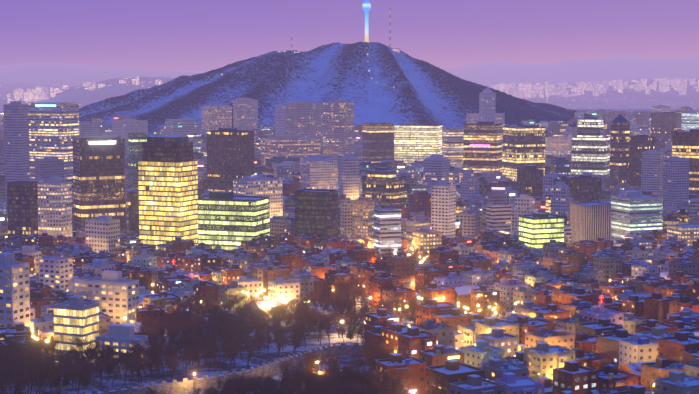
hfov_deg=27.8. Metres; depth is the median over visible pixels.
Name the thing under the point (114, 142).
roof signs
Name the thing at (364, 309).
tree
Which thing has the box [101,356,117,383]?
tree
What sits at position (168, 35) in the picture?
sky
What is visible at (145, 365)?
tree
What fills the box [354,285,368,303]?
tree
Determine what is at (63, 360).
tree
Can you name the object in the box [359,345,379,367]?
tree
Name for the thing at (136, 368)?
tree
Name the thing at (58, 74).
hill
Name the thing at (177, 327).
tree
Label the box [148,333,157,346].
tree
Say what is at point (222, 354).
tree
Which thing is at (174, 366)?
tree
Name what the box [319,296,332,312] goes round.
tree
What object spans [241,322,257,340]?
tree
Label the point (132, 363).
tree
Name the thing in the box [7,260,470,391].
streets
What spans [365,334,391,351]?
tree
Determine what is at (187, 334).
tree
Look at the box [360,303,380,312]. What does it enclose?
tree
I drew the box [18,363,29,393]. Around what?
tree
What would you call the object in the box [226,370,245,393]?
tree
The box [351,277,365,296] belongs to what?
tree
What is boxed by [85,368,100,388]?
tree
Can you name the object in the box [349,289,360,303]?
tree
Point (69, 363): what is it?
tree
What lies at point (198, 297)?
tree
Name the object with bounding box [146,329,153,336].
tree
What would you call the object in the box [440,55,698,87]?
hill
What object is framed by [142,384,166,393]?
tree
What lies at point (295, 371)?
tree
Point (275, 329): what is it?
tree
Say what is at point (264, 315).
tree
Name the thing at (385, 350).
tree
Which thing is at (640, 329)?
lowrise building
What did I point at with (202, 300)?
tree
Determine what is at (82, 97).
hill
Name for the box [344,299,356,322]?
tree
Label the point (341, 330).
tree
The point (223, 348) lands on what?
tree
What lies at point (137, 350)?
tree
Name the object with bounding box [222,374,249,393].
tree
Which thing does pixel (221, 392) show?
tree
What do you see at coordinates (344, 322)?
street lamps
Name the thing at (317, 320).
tree
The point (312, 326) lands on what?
tree
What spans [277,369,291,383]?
tree
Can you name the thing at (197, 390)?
tree
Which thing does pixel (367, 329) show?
tree
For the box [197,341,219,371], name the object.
tree
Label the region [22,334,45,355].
tree
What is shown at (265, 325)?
tree
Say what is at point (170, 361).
tree
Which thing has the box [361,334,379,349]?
tree
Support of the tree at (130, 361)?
on the ground
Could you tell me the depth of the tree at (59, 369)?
515.01 m
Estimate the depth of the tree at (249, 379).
493.37 m
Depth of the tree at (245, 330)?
637.99 m
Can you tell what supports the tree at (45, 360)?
on the ground
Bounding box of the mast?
[389,7,390,46]
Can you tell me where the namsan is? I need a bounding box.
[79,42,608,136]
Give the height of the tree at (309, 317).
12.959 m
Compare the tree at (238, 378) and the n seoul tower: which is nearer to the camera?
the tree at (238, 378)
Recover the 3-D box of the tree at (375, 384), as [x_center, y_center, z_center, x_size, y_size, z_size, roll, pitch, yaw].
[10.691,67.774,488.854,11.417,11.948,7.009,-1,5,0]
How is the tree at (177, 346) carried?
on the ground
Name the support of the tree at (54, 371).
on the ground
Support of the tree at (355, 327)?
on the ground
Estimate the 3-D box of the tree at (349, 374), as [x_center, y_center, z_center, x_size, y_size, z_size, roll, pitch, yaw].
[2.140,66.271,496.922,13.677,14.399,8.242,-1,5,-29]
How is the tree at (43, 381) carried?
on the ground
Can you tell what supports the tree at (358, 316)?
on the ground
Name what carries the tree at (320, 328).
on the ground
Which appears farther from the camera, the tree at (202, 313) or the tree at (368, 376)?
the tree at (202, 313)
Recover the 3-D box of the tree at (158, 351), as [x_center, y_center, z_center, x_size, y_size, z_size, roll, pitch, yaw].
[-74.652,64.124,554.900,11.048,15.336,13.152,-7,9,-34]
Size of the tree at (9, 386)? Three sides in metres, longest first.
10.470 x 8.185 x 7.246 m
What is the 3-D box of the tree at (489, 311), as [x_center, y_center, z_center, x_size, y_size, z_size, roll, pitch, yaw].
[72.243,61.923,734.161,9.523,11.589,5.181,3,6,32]
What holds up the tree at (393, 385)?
on the ground
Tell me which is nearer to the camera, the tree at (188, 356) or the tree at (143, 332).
the tree at (188, 356)
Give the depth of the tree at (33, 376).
511.65 m
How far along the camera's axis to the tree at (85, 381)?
531.96 m
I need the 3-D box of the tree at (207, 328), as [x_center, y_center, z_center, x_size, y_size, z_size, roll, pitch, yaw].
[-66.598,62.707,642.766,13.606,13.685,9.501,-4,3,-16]
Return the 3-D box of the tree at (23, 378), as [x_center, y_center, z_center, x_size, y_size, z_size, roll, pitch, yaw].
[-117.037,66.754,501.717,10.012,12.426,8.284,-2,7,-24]
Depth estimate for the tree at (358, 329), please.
667.32 m
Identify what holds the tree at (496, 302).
on the ground
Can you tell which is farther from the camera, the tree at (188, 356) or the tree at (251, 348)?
the tree at (251, 348)
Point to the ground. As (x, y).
(120, 382)
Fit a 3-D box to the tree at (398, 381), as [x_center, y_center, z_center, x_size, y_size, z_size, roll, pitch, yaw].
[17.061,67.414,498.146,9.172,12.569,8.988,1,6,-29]
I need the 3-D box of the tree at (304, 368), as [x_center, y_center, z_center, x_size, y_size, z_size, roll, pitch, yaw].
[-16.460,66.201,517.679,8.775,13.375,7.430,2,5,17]
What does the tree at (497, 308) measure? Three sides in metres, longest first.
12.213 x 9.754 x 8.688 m
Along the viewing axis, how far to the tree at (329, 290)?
818.42 m
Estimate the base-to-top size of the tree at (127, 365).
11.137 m
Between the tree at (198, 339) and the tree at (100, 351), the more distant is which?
the tree at (198, 339)
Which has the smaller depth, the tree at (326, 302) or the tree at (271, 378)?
the tree at (271, 378)
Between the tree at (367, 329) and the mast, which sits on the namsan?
the mast
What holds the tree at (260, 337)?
on the ground
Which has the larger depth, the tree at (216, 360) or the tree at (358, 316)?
the tree at (358, 316)
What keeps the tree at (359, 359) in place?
on the ground
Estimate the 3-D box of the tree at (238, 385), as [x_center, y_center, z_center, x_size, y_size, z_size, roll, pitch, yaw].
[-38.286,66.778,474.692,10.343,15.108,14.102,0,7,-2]
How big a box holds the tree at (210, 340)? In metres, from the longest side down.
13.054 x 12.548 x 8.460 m
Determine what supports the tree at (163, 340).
on the ground
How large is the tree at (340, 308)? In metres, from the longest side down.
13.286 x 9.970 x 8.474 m
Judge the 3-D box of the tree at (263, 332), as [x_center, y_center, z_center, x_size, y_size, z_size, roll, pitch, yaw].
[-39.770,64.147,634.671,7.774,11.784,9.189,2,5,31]
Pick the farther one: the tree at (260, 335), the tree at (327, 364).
the tree at (260, 335)
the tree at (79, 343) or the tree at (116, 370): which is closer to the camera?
the tree at (116, 370)
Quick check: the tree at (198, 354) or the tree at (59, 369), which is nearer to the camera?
the tree at (59, 369)
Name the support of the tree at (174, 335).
on the ground
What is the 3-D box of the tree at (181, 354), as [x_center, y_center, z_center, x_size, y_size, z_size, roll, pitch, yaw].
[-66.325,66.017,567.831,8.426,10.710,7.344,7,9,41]
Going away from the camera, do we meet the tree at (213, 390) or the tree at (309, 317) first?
the tree at (213, 390)
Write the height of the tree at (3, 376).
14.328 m
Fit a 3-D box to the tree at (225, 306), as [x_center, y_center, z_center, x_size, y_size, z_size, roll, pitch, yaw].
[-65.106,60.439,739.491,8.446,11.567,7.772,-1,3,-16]
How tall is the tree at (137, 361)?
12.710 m
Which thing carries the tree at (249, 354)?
on the ground
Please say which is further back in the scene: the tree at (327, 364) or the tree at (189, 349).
the tree at (189, 349)
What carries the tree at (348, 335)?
on the ground
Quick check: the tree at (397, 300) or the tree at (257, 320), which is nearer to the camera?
the tree at (257, 320)
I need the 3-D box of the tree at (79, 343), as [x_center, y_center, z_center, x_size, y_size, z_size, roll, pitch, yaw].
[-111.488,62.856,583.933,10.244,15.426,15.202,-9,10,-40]
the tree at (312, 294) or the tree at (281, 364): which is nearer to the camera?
the tree at (281, 364)
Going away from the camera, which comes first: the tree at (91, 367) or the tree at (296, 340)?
the tree at (91, 367)
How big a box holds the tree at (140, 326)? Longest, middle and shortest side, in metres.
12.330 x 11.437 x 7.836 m
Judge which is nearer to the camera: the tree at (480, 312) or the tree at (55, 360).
the tree at (55, 360)
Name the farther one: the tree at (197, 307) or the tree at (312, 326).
the tree at (197, 307)
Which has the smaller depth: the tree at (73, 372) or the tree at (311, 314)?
the tree at (73, 372)
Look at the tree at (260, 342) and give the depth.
607.59 m
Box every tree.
[0,335,19,348]
[0,363,17,390]
[0,366,10,393]
[0,374,5,390]
[0,379,14,393]
[8,370,31,393]
[9,354,44,393]
[13,369,23,393]
[13,369,30,393]
[16,365,38,393]
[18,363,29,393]
[21,359,54,393]
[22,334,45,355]
[22,341,42,356]
[25,349,50,390]
[28,361,41,393]
[35,372,48,392]
[36,366,44,393]
[41,343,51,354]
[41,369,53,393]
[42,353,53,364]
[44,362,61,393]
[46,362,71,390]
[47,335,58,353]
[49,361,66,393]
[50,348,71,365]
[50,355,70,381]
[50,364,62,393]
[56,354,71,388]
[61,369,71,386]
[64,364,79,391]
[66,334,87,353]
[66,359,78,388]
[68,362,79,389]
[69,347,80,356]
[70,358,98,393]
[74,356,92,365]
[77,347,94,358]
[77,355,90,386]
[85,360,102,388]
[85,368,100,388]
[86,337,102,352]
[87,344,99,359]
[90,345,114,369]
[91,358,104,383]
[95,355,106,374]
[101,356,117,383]
[103,354,122,380]
[104,341,131,377]
[104,366,124,387]
[121,358,132,384]
[123,350,140,380]
[124,354,141,382]
[127,341,153,377]
[128,359,143,383]
[131,316,154,327]
[131,357,141,383]
[134,322,152,333]
[134,326,149,335]
[140,338,165,375]
[140,357,149,381]
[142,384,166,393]
[145,359,160,378]
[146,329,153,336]
[147,335,168,355]
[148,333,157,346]
[148,343,166,376]
[152,358,165,378]
[162,321,185,341]
[162,326,180,344]
[162,354,182,379]
[163,340,182,356]
[163,344,180,372]
[167,360,178,378]
[169,305,179,311]
[172,350,197,377]
[174,330,193,354]
[176,333,204,360]
[178,351,194,371]
[179,304,193,316]
[181,294,202,310]
[183,334,206,369]
[183,346,193,368]
[192,323,215,340]
[193,347,207,371]
[193,386,202,393]
[194,303,203,313]
[195,296,209,311]
[197,317,215,333]
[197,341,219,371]
[198,336,218,364]
[199,311,215,321]
[203,300,225,319]
[206,301,220,314]
[206,384,218,393]
[207,349,220,371]
[210,376,232,391]
[214,358,221,373]
[216,311,233,338]
[217,384,236,393]
[218,340,228,366]
[219,303,231,311]
[220,338,245,367]
[220,344,234,367]
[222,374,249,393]
[223,292,239,314]
[223,342,241,370]
[225,374,246,393]
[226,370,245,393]
[227,297,234,312]
[229,335,246,359]
[233,294,245,306]
[233,306,255,321]
[233,321,252,347]
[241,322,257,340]
[242,349,255,365]
[243,376,262,393]
[244,313,272,337]
[244,374,256,393]
[245,299,257,309]
[245,341,257,367]
[245,374,277,393]
[248,334,264,355]
[252,337,266,358]
[254,328,269,350]
[254,370,278,386]
[257,330,267,350]
[258,310,274,329]
[262,322,272,335]
[263,303,285,327]
[263,334,274,356]
[266,374,278,386]
[267,312,282,325]
[271,326,283,345]
[273,315,281,335]
[273,333,291,356]
[274,358,297,373]
[274,374,299,388]
[275,340,284,358]
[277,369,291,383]
[278,301,287,325]
[278,325,291,347]
[279,368,302,386]
[281,312,294,328]
[283,315,294,327]
[286,299,296,310]
[288,301,304,324]
[288,331,301,350]
[288,365,305,377]
[289,320,313,347]
[290,380,316,393]
[292,336,302,353]
[293,355,315,371]
[295,291,314,308]
[297,314,312,339]
[297,363,313,374]
[299,326,313,347]
[299,370,315,385]
[299,371,315,387]
[301,347,332,371]
[301,371,317,385]
[302,308,318,333]
[304,352,318,369]
[305,309,322,329]
[305,315,322,334]
[306,362,318,373]
[308,291,325,309]
[308,321,314,337]
[311,376,324,392]
[314,316,324,340]
[315,323,327,344]
[318,315,332,343]
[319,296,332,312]
[320,350,344,368]
[321,361,342,380]
[324,362,333,370]
[325,285,335,305]
[328,311,340,337]
[329,296,342,312]
[329,306,342,326]
[331,289,344,297]
[332,364,353,384]
[334,290,346,310]
[335,300,357,323]
[337,310,364,339]
[337,312,345,330]
[337,326,346,341]
[338,365,357,381]
[343,284,359,300]
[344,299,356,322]
[346,322,353,338]
[346,352,369,371]
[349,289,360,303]
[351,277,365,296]
[351,316,356,333]
[353,289,366,306]
[353,327,362,339]
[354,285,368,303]
[356,366,387,387]
[358,304,367,316]
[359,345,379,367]
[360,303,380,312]
[360,323,372,339]
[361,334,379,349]
[363,350,382,372]
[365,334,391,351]
[368,377,389,393]
[369,298,382,309]
[372,344,391,356]
[379,299,392,309]
[380,365,398,391]
[382,373,409,393]
[386,374,408,390]
[391,294,407,311]
[393,308,411,324]
[400,297,409,317]
[404,297,417,324]
[473,305,486,313]
[474,308,489,316]
[484,307,493,316]
[486,295,494,311]
[488,301,506,318]
[490,304,505,316]
[494,299,508,316]
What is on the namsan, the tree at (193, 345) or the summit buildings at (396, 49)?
the summit buildings at (396, 49)
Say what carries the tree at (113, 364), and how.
on the ground
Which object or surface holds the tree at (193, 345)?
on the ground
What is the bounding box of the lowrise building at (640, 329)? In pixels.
[0,225,698,393]
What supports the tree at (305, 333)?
on the ground
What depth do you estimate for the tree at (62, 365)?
515.64 m
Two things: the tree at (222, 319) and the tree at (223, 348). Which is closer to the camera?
the tree at (223, 348)
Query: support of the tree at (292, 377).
on the ground
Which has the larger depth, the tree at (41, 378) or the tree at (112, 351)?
the tree at (112, 351)
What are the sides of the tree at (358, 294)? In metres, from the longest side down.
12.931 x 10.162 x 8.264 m
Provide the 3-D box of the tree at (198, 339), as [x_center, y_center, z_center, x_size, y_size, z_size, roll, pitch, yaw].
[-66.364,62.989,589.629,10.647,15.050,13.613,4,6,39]
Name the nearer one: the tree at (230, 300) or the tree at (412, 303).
the tree at (412, 303)
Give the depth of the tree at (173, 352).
565.54 m
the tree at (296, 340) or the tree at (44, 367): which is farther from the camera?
the tree at (296, 340)
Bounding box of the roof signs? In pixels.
[0,104,689,391]
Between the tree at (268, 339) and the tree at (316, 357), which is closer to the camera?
the tree at (316, 357)
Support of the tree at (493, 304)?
on the ground
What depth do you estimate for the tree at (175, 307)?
729.44 m
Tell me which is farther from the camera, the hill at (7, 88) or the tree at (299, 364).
the hill at (7, 88)
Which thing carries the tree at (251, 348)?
on the ground
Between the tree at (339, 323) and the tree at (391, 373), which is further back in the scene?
the tree at (339, 323)
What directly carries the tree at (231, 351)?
on the ground
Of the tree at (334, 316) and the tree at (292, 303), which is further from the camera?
the tree at (292, 303)
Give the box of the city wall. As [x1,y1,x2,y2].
[67,342,407,393]
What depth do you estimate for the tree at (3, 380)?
500.77 m
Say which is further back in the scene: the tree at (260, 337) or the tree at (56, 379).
the tree at (260, 337)
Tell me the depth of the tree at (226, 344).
580.72 m
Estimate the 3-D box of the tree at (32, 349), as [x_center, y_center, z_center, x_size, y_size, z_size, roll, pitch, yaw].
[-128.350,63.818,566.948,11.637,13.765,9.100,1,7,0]
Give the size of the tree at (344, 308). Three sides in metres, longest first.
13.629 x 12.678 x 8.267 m
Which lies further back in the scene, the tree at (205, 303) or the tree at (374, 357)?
the tree at (205, 303)
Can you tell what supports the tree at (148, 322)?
on the ground
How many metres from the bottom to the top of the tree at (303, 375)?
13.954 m
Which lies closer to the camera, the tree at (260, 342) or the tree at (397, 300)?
the tree at (260, 342)
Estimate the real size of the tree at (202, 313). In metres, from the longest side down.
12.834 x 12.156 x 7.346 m
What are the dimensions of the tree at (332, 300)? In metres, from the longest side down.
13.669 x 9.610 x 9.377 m
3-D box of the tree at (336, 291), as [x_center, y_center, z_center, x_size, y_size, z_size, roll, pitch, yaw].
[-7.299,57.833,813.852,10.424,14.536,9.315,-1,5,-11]
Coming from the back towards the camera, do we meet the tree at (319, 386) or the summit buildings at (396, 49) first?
the summit buildings at (396, 49)
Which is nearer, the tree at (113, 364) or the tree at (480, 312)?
the tree at (113, 364)
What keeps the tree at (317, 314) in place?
on the ground
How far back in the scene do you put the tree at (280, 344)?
608.65 m
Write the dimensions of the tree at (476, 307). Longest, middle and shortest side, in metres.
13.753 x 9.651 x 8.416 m
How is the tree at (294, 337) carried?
on the ground
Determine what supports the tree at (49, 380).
on the ground
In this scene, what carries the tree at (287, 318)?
on the ground
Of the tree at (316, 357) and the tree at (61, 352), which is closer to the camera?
the tree at (316, 357)
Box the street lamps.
[33,248,653,393]
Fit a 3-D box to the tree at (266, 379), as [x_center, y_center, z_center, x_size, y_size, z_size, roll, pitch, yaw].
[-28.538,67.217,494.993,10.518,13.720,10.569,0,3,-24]
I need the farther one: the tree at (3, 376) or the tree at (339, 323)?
the tree at (339, 323)
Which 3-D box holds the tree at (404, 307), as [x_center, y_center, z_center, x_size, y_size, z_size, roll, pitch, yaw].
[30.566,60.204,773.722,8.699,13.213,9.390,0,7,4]
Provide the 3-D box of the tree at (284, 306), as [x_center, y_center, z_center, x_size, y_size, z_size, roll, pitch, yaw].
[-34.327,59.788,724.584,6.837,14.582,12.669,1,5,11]
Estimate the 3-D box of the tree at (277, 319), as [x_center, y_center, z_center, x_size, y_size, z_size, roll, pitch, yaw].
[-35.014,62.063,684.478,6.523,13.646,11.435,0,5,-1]
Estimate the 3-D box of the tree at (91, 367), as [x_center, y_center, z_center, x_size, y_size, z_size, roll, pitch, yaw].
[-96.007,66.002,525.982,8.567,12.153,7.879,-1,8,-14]
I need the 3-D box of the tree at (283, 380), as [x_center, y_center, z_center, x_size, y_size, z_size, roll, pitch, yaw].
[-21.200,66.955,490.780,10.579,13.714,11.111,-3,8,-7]
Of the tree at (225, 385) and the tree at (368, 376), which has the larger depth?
the tree at (368, 376)
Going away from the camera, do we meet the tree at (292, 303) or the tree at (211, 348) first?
the tree at (211, 348)
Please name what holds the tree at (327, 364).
on the ground
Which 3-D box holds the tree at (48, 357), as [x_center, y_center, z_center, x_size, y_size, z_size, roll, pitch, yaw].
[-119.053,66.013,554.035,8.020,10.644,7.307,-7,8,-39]
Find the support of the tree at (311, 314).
on the ground
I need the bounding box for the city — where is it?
[7,76,698,102]
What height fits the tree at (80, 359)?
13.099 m
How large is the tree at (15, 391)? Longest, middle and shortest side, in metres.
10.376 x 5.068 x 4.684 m
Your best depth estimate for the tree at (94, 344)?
581.93 m
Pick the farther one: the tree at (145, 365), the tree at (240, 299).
the tree at (240, 299)
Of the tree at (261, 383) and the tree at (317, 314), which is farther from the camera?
the tree at (317, 314)
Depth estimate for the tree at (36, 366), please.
514.50 m
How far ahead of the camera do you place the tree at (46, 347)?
589.73 m
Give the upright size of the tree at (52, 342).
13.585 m
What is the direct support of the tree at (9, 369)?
on the ground
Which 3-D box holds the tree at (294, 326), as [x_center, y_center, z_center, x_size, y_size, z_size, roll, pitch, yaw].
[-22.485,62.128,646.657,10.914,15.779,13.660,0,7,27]
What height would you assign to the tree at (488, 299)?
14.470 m
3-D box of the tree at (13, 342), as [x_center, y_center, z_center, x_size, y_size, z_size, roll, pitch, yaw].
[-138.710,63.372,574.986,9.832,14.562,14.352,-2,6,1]
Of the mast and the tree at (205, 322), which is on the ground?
the tree at (205, 322)
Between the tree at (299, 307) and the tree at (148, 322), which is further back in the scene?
the tree at (299, 307)
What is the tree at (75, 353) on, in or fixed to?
on the ground
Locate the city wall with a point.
(183, 386)
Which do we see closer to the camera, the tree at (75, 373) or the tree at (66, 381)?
the tree at (75, 373)
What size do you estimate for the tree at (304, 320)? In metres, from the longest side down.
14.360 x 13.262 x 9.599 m
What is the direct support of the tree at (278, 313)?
on the ground
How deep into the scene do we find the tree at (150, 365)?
551.85 m
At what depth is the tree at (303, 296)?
763.77 m
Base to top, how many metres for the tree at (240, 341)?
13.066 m
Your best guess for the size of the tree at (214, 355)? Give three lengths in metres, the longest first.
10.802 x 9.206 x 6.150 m
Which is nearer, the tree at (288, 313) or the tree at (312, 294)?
the tree at (288, 313)
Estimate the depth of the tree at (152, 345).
558.41 m
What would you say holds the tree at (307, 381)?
on the ground
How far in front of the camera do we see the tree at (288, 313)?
716.01 m
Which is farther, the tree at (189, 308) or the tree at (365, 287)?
the tree at (365, 287)
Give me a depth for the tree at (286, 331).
649.26 m
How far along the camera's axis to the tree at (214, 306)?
721.07 m
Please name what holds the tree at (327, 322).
on the ground
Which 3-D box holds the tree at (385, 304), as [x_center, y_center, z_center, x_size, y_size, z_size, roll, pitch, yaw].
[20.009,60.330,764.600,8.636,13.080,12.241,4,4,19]
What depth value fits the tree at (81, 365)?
515.16 m
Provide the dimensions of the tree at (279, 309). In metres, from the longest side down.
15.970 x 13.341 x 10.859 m
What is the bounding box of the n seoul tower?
[362,0,370,41]
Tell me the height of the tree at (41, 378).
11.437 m
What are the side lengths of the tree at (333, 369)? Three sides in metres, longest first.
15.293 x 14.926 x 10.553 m
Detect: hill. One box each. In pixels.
[0,62,200,86]
[0,76,174,111]
[0,83,62,97]
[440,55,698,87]
[512,79,698,108]
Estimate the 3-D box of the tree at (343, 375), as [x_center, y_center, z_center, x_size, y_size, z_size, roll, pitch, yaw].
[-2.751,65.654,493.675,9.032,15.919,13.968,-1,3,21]
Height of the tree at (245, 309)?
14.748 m
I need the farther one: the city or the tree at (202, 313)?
the city
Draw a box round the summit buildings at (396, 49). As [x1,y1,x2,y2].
[278,48,405,53]
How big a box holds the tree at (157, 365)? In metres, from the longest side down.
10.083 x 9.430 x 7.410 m
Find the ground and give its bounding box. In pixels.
[0,71,698,393]
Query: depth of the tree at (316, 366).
524.21 m
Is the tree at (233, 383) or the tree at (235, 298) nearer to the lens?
the tree at (233, 383)
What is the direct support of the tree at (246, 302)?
on the ground
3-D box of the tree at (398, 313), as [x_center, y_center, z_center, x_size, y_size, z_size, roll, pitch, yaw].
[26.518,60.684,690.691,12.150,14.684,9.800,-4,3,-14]
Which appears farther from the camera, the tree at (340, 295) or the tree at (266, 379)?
the tree at (340, 295)
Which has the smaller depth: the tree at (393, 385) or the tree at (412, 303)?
the tree at (393, 385)
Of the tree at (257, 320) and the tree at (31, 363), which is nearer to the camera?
the tree at (31, 363)
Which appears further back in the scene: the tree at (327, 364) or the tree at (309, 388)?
the tree at (327, 364)
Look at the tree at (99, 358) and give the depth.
549.66 m
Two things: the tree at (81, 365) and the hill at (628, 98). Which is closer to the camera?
the tree at (81, 365)
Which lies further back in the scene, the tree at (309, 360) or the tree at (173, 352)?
the tree at (173, 352)
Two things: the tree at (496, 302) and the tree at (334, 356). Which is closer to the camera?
the tree at (334, 356)
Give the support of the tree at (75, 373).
on the ground
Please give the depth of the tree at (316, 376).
493.10 m
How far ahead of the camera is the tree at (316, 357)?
534.56 m
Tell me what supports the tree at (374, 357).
on the ground
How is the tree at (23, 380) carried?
on the ground
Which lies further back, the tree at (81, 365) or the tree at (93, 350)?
the tree at (93, 350)
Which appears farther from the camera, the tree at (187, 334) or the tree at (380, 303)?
the tree at (380, 303)
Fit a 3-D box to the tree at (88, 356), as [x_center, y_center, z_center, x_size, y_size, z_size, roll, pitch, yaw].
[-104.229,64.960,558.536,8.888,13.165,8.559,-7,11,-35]
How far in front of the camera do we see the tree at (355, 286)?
841.12 m
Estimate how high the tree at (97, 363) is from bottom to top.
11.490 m
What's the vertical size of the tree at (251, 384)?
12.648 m
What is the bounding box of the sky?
[0,0,698,70]
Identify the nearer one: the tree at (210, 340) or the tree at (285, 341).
the tree at (210, 340)

